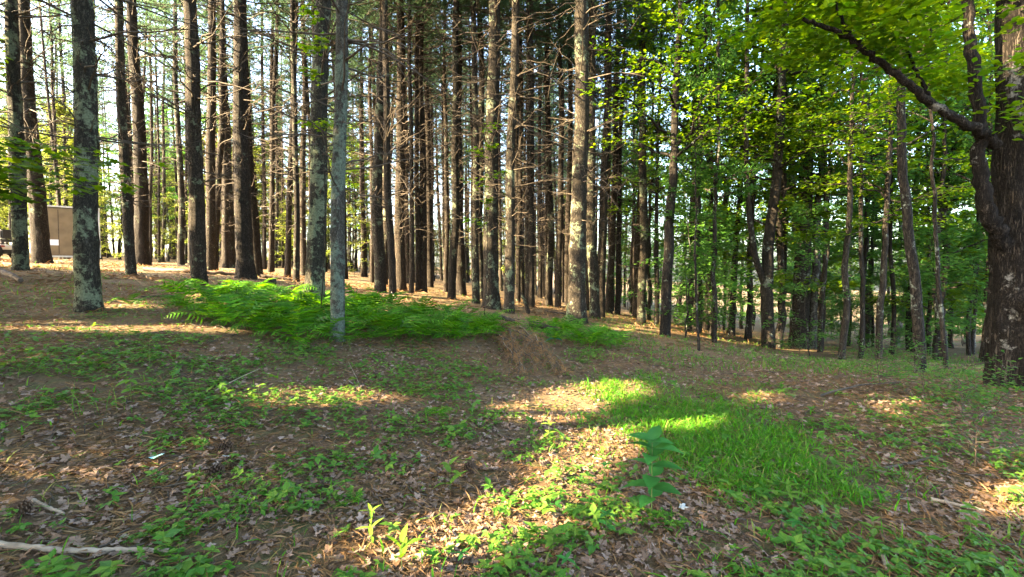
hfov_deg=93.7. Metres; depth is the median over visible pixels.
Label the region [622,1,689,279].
broadleaf tree
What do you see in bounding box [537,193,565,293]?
broadleaf tree
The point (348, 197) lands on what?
pine tree
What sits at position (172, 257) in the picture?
pine tree
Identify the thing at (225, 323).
fern
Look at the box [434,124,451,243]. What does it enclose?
pine tree
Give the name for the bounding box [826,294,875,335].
sapling
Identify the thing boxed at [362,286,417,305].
fern
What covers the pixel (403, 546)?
seedling
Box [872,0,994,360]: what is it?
broadleaf tree
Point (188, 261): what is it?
pine tree
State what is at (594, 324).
fern
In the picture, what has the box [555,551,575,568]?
seedling
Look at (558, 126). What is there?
pine tree
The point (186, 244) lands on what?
pine tree
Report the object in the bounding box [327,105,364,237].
pine tree
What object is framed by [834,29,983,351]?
broadleaf tree
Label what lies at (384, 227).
pine tree
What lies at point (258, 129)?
pine tree
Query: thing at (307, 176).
broadleaf tree
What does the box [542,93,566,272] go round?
pine tree
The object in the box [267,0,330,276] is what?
pine tree
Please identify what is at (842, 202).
broadleaf tree
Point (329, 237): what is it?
sapling
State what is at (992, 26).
broadleaf tree
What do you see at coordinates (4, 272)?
fallen log
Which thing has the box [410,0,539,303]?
pine tree
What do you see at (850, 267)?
broadleaf tree
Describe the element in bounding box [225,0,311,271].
pine tree
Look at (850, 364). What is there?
trailside greenery
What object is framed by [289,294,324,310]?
fern
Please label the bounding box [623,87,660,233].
pine tree
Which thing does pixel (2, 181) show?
broadleaf tree
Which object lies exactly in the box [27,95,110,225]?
broadleaf tree
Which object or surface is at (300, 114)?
pine tree
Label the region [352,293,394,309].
fern
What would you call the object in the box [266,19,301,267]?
pine tree
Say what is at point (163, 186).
pine tree
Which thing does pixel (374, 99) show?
pine tree
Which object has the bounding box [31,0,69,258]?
pine tree
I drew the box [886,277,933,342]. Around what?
sapling
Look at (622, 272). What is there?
sapling
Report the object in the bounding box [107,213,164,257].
sapling
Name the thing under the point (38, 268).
needle litter
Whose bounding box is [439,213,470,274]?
sapling
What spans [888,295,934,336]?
sapling
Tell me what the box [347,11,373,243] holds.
pine tree
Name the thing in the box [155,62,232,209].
broadleaf tree
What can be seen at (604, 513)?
seedling
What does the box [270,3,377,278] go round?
pine tree
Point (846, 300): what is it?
broadleaf tree
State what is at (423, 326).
fern
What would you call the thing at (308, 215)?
broadleaf tree
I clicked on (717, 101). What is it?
broadleaf tree
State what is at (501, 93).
pine tree
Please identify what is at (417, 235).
pine tree
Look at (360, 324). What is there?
fern
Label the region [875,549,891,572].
fallen stick
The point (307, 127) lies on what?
pine tree
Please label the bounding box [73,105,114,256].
pine tree
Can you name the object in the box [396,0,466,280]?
pine tree
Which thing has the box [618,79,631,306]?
pine tree
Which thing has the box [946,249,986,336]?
sapling
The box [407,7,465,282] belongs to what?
pine tree
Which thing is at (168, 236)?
sapling
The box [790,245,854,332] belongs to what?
sapling
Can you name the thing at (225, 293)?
fern
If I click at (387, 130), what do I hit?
pine tree
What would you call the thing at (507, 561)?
seedling
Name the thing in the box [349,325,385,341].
fern
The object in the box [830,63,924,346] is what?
broadleaf tree
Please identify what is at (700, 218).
sapling
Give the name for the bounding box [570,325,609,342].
fern
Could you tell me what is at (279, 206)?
sapling
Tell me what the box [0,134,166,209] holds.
maple sapling
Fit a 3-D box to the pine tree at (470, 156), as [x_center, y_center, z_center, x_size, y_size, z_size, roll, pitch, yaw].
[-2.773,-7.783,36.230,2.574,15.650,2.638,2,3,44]
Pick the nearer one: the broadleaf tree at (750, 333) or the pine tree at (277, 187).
the broadleaf tree at (750, 333)
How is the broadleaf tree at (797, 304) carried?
on the ground at (60, 381)
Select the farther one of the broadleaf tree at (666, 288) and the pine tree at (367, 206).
the pine tree at (367, 206)
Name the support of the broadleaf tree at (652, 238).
on the ground at (60, 381)
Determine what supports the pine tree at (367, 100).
on the ground at (60, 381)
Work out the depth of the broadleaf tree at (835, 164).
21.98 m
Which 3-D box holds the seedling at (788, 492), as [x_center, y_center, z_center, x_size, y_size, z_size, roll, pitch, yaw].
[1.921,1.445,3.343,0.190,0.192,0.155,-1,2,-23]
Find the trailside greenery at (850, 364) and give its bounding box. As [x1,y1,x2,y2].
[574,311,983,379]
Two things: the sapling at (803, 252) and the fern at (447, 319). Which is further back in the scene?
the sapling at (803, 252)
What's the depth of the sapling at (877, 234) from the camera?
17.91 m
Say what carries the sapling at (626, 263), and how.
on the ground at (60, 381)
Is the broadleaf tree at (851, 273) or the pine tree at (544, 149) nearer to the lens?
the pine tree at (544, 149)
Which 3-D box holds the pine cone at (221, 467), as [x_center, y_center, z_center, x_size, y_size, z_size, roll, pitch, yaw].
[-2.074,1.273,3.361,0.112,0.105,0.105,-8,4,-16]
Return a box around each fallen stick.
[0,540,169,553]
[30,498,64,514]
[214,368,259,390]
[497,433,521,442]
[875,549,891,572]
[931,497,984,510]
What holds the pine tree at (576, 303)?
on the ground at (60, 381)
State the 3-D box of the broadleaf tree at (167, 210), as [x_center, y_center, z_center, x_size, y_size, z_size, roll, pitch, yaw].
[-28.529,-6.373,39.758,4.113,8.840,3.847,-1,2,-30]
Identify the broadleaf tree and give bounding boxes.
[0,38,11,82]
[0,56,44,215]
[0,113,52,225]
[0,123,29,233]
[0,155,10,213]
[5,99,110,211]
[27,94,122,235]
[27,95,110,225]
[39,121,111,206]
[70,115,167,259]
[103,179,122,253]
[105,88,181,258]
[105,113,177,234]
[107,158,133,230]
[133,129,174,236]
[147,155,177,240]
[148,159,187,261]
[154,111,217,222]
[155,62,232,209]
[170,138,205,222]
[203,95,283,215]
[205,124,261,241]
[253,141,292,265]
[267,143,307,256]
[284,164,308,265]
[285,107,359,267]
[292,126,332,241]
[306,177,330,241]
[327,122,369,271]
[329,139,369,269]
[346,169,369,268]
[351,165,394,253]
[414,165,441,253]
[483,169,515,284]
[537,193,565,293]
[577,0,828,336]
[595,0,698,324]
[596,7,678,313]
[596,149,665,301]
[597,190,631,277]
[598,144,653,295]
[607,0,706,319]
[612,0,793,332]
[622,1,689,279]
[622,194,672,308]
[625,1,758,332]
[627,177,679,304]
[635,111,758,318]
[637,5,789,333]
[646,0,771,332]
[651,191,682,298]
[659,0,799,342]
[660,43,773,329]
[662,0,930,349]
[673,192,739,274]
[675,121,763,278]
[680,2,753,327]
[687,2,800,338]
[692,1,938,348]
[701,137,768,328]
[702,0,860,348]
[702,3,817,336]
[702,17,763,329]
[704,0,812,341]
[729,168,797,295]
[729,174,776,325]
[732,3,963,349]
[740,1,872,272]
[740,78,858,264]
[749,2,895,345]
[750,47,871,306]
[755,14,842,242]
[756,12,908,352]
[757,6,946,347]
[758,2,989,358]
[759,0,995,372]
[767,28,894,350]
[768,96,894,194]
[770,4,994,360]
[774,200,841,313]
[784,7,963,358]
[797,0,994,368]
[813,70,896,345]
[821,97,942,343]
[821,172,897,309]
[821,214,887,307]
[829,203,857,322]
[830,39,918,346]
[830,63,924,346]
[834,10,989,355]
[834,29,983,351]
[850,131,964,345]
[852,201,904,336]
[863,6,956,351]
[864,5,972,328]
[865,45,994,359]
[871,26,969,355]
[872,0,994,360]
[879,180,980,342]
[888,122,987,351]
[905,93,994,328]
[910,7,994,355]
[915,0,994,209]
[918,0,994,194]
[918,25,985,257]
[922,185,983,347]
[934,0,995,361]
[948,195,984,347]
[950,17,994,354]
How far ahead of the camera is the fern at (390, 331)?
8.03 m
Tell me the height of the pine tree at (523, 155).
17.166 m
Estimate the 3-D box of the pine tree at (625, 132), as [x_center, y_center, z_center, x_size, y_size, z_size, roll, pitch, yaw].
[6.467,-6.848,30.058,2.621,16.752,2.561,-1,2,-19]
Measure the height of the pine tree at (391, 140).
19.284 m
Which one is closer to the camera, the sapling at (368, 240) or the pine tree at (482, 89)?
the pine tree at (482, 89)
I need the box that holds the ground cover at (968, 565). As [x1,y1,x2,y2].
[0,265,1023,576]
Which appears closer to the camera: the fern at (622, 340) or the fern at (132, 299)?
the fern at (132, 299)
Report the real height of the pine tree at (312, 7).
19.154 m
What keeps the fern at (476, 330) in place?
on the ground at (60, 381)
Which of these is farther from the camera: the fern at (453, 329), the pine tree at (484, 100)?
the pine tree at (484, 100)
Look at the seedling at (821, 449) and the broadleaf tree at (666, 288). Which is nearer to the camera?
the seedling at (821, 449)
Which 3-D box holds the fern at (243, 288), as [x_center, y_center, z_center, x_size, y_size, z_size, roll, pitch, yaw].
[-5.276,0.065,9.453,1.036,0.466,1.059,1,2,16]
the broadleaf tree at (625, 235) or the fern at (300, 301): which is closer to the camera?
the fern at (300, 301)
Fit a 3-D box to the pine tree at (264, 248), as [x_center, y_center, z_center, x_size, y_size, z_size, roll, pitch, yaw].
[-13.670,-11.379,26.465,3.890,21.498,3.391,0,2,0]
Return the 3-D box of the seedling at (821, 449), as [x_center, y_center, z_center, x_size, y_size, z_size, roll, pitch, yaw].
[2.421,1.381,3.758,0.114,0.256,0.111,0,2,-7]
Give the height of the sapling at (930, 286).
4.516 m
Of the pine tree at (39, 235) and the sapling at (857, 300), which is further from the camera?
the sapling at (857, 300)
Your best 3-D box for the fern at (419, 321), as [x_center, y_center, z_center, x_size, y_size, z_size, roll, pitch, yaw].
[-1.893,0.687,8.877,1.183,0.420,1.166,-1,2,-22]
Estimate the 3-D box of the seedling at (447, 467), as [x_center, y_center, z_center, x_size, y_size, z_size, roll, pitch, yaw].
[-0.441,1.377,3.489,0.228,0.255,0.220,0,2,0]
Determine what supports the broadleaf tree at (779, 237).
on the ground at (60, 381)
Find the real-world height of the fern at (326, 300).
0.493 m
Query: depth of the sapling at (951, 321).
25.77 m
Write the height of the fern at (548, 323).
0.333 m
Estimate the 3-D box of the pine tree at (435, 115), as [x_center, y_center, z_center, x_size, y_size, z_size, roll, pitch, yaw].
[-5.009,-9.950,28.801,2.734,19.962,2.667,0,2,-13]
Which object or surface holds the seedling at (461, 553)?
on the ground at (60, 381)
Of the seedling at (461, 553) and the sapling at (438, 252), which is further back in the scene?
the sapling at (438, 252)
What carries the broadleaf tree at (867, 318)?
on the ground at (60, 381)
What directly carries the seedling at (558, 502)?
on the ground at (60, 381)
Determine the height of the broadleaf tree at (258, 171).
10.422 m
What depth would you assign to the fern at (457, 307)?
10.48 m
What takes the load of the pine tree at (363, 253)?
on the ground at (60, 381)
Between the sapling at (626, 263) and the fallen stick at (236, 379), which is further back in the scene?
the sapling at (626, 263)
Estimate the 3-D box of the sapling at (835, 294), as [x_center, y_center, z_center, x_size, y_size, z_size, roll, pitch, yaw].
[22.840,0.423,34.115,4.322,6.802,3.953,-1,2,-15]
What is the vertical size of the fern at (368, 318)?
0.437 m
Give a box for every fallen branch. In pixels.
[545,310,565,314]
[819,382,897,396]
[882,454,942,469]
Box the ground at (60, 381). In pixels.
[0,253,1023,576]
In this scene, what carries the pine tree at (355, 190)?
on the ground at (60, 381)
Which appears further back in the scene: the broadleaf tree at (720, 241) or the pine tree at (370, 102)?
the broadleaf tree at (720, 241)
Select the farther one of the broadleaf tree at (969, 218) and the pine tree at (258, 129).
the pine tree at (258, 129)
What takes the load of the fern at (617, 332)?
on the ground at (60, 381)
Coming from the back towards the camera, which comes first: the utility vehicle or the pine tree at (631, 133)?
the pine tree at (631, 133)
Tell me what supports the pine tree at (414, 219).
on the ground at (60, 381)
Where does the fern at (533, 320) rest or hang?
on the ground at (60, 381)
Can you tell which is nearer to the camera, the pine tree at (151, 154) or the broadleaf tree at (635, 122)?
the broadleaf tree at (635, 122)
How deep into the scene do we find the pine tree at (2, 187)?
37.66 m
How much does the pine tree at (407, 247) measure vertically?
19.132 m
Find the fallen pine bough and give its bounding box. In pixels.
[493,322,581,377]
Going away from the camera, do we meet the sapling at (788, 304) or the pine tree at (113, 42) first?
the sapling at (788, 304)
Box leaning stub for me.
[520,292,529,313]
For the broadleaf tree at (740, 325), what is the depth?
33.54 m
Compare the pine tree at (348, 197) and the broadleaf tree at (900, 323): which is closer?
the broadleaf tree at (900, 323)
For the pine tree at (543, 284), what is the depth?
28.80 m
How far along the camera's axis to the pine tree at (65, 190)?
29.76 m
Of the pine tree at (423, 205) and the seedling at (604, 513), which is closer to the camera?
the seedling at (604, 513)
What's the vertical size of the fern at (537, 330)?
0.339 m
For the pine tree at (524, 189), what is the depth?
25.45 m
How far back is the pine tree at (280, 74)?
33.17 m
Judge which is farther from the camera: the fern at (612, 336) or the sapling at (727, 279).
the sapling at (727, 279)
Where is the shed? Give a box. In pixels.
[47,205,100,257]
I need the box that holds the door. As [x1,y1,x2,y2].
[47,209,72,254]
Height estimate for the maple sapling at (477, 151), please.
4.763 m
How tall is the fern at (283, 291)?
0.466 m
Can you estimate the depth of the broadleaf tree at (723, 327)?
24.06 m
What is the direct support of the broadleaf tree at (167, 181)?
on the ground at (60, 381)
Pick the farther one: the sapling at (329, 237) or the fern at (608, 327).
the sapling at (329, 237)
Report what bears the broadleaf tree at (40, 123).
on the ground at (60, 381)
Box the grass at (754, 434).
[0,306,1023,576]
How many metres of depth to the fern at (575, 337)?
9.65 m
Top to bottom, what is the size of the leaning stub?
0.676 m
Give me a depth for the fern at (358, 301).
9.05 m
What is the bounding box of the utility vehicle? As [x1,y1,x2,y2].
[0,229,28,257]
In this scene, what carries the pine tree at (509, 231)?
on the ground at (60, 381)
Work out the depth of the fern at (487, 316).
9.89 m
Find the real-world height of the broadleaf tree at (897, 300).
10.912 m
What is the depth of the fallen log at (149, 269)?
14.81 m
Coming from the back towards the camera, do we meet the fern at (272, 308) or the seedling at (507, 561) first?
the fern at (272, 308)
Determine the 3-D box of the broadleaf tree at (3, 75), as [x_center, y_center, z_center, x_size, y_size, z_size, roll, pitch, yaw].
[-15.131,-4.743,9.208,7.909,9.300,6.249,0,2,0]
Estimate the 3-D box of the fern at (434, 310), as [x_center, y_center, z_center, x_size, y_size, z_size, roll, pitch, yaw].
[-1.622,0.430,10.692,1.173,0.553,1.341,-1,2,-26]
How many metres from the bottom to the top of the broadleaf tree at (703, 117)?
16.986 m
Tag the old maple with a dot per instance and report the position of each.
(999, 202)
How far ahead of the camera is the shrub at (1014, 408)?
3.94 m
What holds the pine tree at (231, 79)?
on the ground at (60, 381)
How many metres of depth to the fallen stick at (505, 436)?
4.44 m
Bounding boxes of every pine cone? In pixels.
[8,500,32,518]
[206,462,224,477]
[216,439,232,452]
[463,460,475,473]
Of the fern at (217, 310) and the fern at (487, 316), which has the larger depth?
the fern at (487, 316)
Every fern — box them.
[110,293,152,308]
[141,279,228,302]
[154,290,202,309]
[161,295,218,314]
[162,281,260,310]
[164,300,245,324]
[174,302,229,319]
[179,278,252,299]
[184,278,254,292]
[189,293,280,333]
[191,285,256,294]
[205,305,260,326]
[206,290,288,323]
[209,298,302,315]
[218,280,276,295]
[228,314,278,338]
[230,278,277,289]
[237,283,291,299]
[237,315,283,328]
[244,282,293,298]
[248,304,312,330]
[251,323,332,347]
[253,302,348,335]
[256,287,320,313]
[257,281,319,295]
[261,287,313,303]
[263,285,295,303]
[264,299,349,315]
[265,304,334,338]
[289,288,329,306]
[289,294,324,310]
[299,310,356,339]
[306,287,329,299]
[314,295,354,310]
[318,316,381,343]
[327,296,375,322]
[329,317,374,332]
[332,490,364,508]
[345,282,389,303]
[345,297,399,318]
[345,309,406,328]
[349,298,394,316]
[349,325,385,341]
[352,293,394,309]
[353,307,437,343]
[354,307,416,337]
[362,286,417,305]
[364,291,410,309]
[380,305,426,331]
[380,313,447,336]
[387,320,446,342]
[391,302,456,322]
[403,310,462,337]
[409,295,447,313]
[415,320,475,341]
[417,296,467,314]
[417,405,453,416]
[421,310,485,334]
[427,314,461,328]
[432,298,475,314]
[437,310,509,329]
[438,323,501,340]
[453,308,488,317]
[458,313,524,339]
[469,307,515,321]
[470,317,508,332]
[512,320,552,333]
[521,316,555,330]
[535,326,573,344]
[539,317,559,326]
[546,320,581,339]
[552,313,575,324]
[552,320,584,334]
[561,318,586,328]
[563,328,608,347]
[564,333,588,344]
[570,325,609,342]
[571,323,601,336]
[576,324,617,348]
[589,330,619,342]
[597,324,619,333]
[602,331,622,339]
[606,330,637,348]
[608,330,635,344]
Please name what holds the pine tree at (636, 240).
on the ground at (60, 381)
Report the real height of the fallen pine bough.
0.726 m
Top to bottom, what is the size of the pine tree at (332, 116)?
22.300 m
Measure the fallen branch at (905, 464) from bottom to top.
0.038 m
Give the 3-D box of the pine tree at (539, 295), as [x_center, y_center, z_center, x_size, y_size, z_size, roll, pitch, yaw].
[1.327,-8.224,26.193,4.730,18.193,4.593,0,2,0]
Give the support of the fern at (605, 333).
on the ground at (60, 381)
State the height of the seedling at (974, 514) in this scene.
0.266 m
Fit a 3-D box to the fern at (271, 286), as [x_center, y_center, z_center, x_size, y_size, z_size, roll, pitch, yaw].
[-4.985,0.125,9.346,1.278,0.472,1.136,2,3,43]
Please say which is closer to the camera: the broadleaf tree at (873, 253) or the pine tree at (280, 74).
the broadleaf tree at (873, 253)
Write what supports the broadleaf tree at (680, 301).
on the ground at (60, 381)
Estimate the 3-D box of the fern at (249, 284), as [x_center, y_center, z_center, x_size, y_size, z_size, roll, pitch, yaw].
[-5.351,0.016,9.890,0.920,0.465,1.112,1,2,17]
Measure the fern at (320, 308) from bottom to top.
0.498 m
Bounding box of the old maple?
[669,0,1023,389]
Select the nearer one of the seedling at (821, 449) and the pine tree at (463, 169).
the seedling at (821, 449)
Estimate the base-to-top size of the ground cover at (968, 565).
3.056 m
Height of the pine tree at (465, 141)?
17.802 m
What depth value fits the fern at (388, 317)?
8.20 m
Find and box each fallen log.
[0,267,23,281]
[143,267,234,275]
[259,274,292,280]
[493,312,514,322]
[529,320,561,332]
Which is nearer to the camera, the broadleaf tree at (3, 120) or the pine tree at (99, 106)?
the broadleaf tree at (3, 120)
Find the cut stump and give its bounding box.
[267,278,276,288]
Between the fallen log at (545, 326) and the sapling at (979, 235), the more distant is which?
the sapling at (979, 235)
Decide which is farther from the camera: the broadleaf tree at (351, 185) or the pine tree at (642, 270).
the broadleaf tree at (351, 185)
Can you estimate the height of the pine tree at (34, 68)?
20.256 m
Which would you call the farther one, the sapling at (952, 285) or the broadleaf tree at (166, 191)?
the broadleaf tree at (166, 191)
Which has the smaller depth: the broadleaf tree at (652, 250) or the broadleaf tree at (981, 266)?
the broadleaf tree at (981, 266)
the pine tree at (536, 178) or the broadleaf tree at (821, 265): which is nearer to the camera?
the broadleaf tree at (821, 265)
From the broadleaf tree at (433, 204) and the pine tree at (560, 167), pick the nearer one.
the pine tree at (560, 167)
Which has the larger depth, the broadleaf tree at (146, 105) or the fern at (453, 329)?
the broadleaf tree at (146, 105)
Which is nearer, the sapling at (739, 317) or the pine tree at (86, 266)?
the pine tree at (86, 266)
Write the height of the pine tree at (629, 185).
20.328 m
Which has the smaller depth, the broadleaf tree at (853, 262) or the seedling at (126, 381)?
the seedling at (126, 381)
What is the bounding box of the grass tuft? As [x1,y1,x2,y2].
[41,383,117,417]
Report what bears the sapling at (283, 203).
on the ground at (60, 381)
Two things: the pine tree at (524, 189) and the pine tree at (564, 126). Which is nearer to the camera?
the pine tree at (524, 189)
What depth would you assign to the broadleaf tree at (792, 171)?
16.25 m
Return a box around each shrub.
[768,329,822,351]
[813,333,864,353]
[821,332,919,385]
[863,324,1012,395]
[868,349,1023,433]
[887,368,1023,472]
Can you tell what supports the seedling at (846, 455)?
on the ground at (60, 381)
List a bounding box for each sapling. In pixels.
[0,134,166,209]
[0,182,29,242]
[98,191,122,260]
[104,206,123,253]
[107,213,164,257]
[152,191,186,262]
[168,183,220,254]
[259,180,293,260]
[266,195,307,260]
[267,210,306,263]
[285,3,333,307]
[292,165,347,254]
[326,191,347,262]
[326,210,347,269]
[329,198,369,276]
[360,221,369,265]
[434,216,450,275]
[434,224,442,278]
[434,232,449,275]
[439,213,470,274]
[460,121,507,313]
[464,215,498,272]
[482,215,524,286]
[605,242,628,298]
[606,212,653,310]
[623,232,705,321]
[633,163,736,337]
[635,155,748,335]
[646,222,661,303]
[648,130,737,350]
[651,250,685,309]
[662,201,789,336]
[671,234,730,324]
[701,212,762,332]
[703,218,760,329]
[704,213,746,322]
[736,280,777,331]
[761,199,853,356]
[773,281,790,318]
[774,261,792,328]
[775,281,792,333]
[789,239,837,331]
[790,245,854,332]
[820,185,911,341]
[825,249,859,333]
[825,295,875,345]
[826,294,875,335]
[851,285,859,333]
[853,259,908,344]
[878,218,987,360]
[884,268,953,346]
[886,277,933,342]
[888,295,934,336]
[905,242,983,342]
[924,220,988,342]
[924,309,963,336]
[933,296,981,345]
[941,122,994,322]
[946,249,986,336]
[954,306,981,335]
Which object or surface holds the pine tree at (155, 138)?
on the ground at (60, 381)
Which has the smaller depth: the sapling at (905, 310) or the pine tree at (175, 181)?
the sapling at (905, 310)
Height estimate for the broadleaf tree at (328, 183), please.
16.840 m
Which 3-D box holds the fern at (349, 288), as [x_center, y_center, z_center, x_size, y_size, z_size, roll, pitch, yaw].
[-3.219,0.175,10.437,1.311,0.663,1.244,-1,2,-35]
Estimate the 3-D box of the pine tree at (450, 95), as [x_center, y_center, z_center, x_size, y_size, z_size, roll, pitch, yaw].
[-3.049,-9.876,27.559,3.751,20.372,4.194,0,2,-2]
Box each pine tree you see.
[0,0,45,242]
[0,0,58,204]
[0,0,102,263]
[0,0,154,270]
[0,60,6,255]
[0,85,8,254]
[1,0,232,312]
[3,20,41,219]
[4,0,73,258]
[11,0,181,274]
[30,0,105,258]
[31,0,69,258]
[33,25,73,204]
[34,9,72,188]
[43,0,126,226]
[64,3,114,258]
[65,0,207,265]
[69,86,103,126]
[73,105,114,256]
[93,0,156,217]
[95,0,160,213]
[97,0,285,285]
[97,90,110,240]
[98,60,119,257]
[98,66,117,257]
[99,43,159,225]
[101,1,230,264]
[106,0,183,262]
[113,1,172,207]
[125,0,179,262]
[140,0,184,261]
[143,0,315,279]
[144,88,176,260]
[146,0,232,264]
[147,61,184,261]
[149,0,278,270]
[154,95,184,259]
[156,0,264,267]
[159,0,205,263]
[166,0,276,267]
[168,46,203,200]
[172,0,274,268]
[172,0,289,275]
[181,15,232,263]
[202,2,268,227]
[217,0,453,341]
[218,0,441,307]
[223,0,349,281]
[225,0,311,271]
[227,20,285,252]
[231,0,299,268]
[231,0,309,270]
[248,2,299,267]
[254,107,269,217]
[257,72,299,265]
[258,0,356,275]
[260,16,307,217]
[261,0,368,243]
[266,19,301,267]
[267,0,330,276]
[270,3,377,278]
[278,0,332,218]
[280,74,330,238]
[286,6,352,271]
[288,29,328,206]
[297,0,444,292]
[304,0,414,282]
[307,18,375,266]
[327,9,395,276]
[327,46,355,213]
[327,72,332,268]
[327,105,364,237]
[328,11,349,206]
[329,0,440,285]
[330,0,431,239]
[346,0,449,297]
[346,63,366,268]
[346,111,358,267]
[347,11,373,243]
[348,0,392,273]
[348,3,464,283]
[348,28,367,270]
[350,0,469,290]
[350,116,369,269]
[354,111,373,270]
[357,0,470,293]
[357,18,423,278]
[359,42,395,170]
[360,1,471,287]
[364,0,478,291]
[368,0,476,292]
[392,12,429,282]
[394,1,488,292]
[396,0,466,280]
[401,0,522,295]
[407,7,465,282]
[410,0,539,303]
[413,0,552,309]
[413,50,469,260]
[414,0,449,242]
[423,14,477,241]
[424,0,502,299]
[428,0,467,286]
[431,0,556,298]
[433,49,451,280]
[433,86,441,222]
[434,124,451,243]
[435,87,451,245]
[436,17,469,225]
[438,60,470,217]
[441,64,470,219]
[442,0,589,313]
[446,0,534,231]
[446,7,487,276]
[448,127,470,228]
[450,2,574,297]
[450,126,484,266]
[452,12,510,236]
[462,25,485,282]
[462,98,484,230]
[463,119,470,280]
[467,2,571,301]
[468,0,599,307]
[469,18,523,290]
[470,32,526,240]
[478,29,510,208]
[484,56,508,271]
[485,0,604,303]
[486,1,601,305]
[487,0,642,324]
[499,0,597,299]
[500,0,627,307]
[500,1,574,297]
[500,106,541,266]
[500,109,526,266]
[504,13,551,253]
[522,0,614,305]
[522,26,544,294]
[523,49,557,296]
[523,52,566,273]
[523,121,553,272]
[534,46,567,266]
[534,103,564,263]
[535,64,566,250]
[539,0,574,270]
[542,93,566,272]
[544,153,557,283]
[545,0,642,318]
[549,11,574,301]
[550,12,574,166]
[551,74,574,236]
[552,0,658,310]
[552,106,573,295]
[553,161,571,250]
[555,0,660,317]
[562,2,668,313]
[563,35,595,175]
[573,0,677,314]
[573,1,709,316]
[588,0,709,323]
[595,37,626,306]
[595,105,612,247]
[596,1,648,310]
[596,44,632,257]
[611,7,664,310]
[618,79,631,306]
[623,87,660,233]
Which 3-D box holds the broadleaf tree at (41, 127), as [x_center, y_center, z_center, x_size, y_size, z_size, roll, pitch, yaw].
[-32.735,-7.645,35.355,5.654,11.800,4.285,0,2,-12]
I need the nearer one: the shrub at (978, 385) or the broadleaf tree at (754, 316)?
the shrub at (978, 385)
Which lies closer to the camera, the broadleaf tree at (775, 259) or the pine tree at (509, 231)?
the pine tree at (509, 231)
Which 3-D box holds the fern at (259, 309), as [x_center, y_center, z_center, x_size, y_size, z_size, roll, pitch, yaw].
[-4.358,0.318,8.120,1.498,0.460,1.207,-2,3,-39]
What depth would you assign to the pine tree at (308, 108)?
26.13 m
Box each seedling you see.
[115,369,142,396]
[200,544,225,556]
[356,503,382,546]
[384,523,423,572]
[434,456,467,487]
[454,547,469,563]
[494,553,517,569]
[542,419,556,436]
[543,527,567,547]
[548,499,561,508]
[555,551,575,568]
[594,509,615,533]
[620,425,684,516]
[776,479,805,500]
[786,518,806,528]
[812,447,827,464]
[835,435,859,476]
[861,514,888,536]
[957,502,990,538]
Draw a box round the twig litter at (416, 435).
[0,263,1023,576]
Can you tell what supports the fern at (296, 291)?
on the ground at (60, 381)
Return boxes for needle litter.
[0,256,847,350]
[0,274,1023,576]
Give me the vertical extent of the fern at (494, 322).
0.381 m
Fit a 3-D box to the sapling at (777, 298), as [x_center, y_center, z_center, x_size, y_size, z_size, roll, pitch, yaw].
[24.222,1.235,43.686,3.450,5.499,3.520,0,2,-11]
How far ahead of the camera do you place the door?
20.37 m
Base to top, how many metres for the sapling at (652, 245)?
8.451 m
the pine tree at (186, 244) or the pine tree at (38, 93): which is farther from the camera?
the pine tree at (186, 244)
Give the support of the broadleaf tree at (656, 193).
on the ground at (60, 381)
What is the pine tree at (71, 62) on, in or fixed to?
on the ground at (60, 381)
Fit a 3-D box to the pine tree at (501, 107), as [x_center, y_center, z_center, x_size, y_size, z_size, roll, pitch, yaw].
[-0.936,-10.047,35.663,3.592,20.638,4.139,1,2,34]
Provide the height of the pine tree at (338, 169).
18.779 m
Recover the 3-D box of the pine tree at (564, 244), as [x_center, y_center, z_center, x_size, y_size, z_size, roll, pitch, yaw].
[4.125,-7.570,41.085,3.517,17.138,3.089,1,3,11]
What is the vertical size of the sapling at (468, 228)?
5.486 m
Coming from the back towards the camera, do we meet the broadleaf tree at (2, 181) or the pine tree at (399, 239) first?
the broadleaf tree at (2, 181)
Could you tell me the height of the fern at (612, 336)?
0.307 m
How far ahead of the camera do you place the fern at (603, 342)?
9.52 m
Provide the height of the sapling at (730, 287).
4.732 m
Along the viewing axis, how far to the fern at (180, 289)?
8.62 m
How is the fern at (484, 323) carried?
on the ground at (60, 381)
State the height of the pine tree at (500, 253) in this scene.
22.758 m
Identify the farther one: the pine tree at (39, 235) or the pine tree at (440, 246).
the pine tree at (440, 246)
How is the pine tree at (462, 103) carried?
on the ground at (60, 381)
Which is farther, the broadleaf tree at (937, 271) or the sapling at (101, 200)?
the sapling at (101, 200)
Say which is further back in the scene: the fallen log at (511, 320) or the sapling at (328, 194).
the sapling at (328, 194)
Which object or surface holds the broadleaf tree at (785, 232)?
on the ground at (60, 381)
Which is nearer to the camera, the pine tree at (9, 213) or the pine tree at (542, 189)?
the pine tree at (9, 213)
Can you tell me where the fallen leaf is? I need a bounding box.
[679,503,687,509]
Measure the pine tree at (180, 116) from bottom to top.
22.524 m
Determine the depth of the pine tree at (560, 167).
18.56 m
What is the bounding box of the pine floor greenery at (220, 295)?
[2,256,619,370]
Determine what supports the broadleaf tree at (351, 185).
on the ground at (60, 381)
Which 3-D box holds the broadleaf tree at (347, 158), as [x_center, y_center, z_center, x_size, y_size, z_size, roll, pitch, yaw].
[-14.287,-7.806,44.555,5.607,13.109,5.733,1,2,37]
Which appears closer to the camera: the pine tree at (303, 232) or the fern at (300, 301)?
the fern at (300, 301)
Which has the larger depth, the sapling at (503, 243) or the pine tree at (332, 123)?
the pine tree at (332, 123)
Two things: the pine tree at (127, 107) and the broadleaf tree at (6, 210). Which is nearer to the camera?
the pine tree at (127, 107)
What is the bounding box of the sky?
[0,0,994,291]
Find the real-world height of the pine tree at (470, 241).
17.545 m
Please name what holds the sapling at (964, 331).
on the ground at (60, 381)

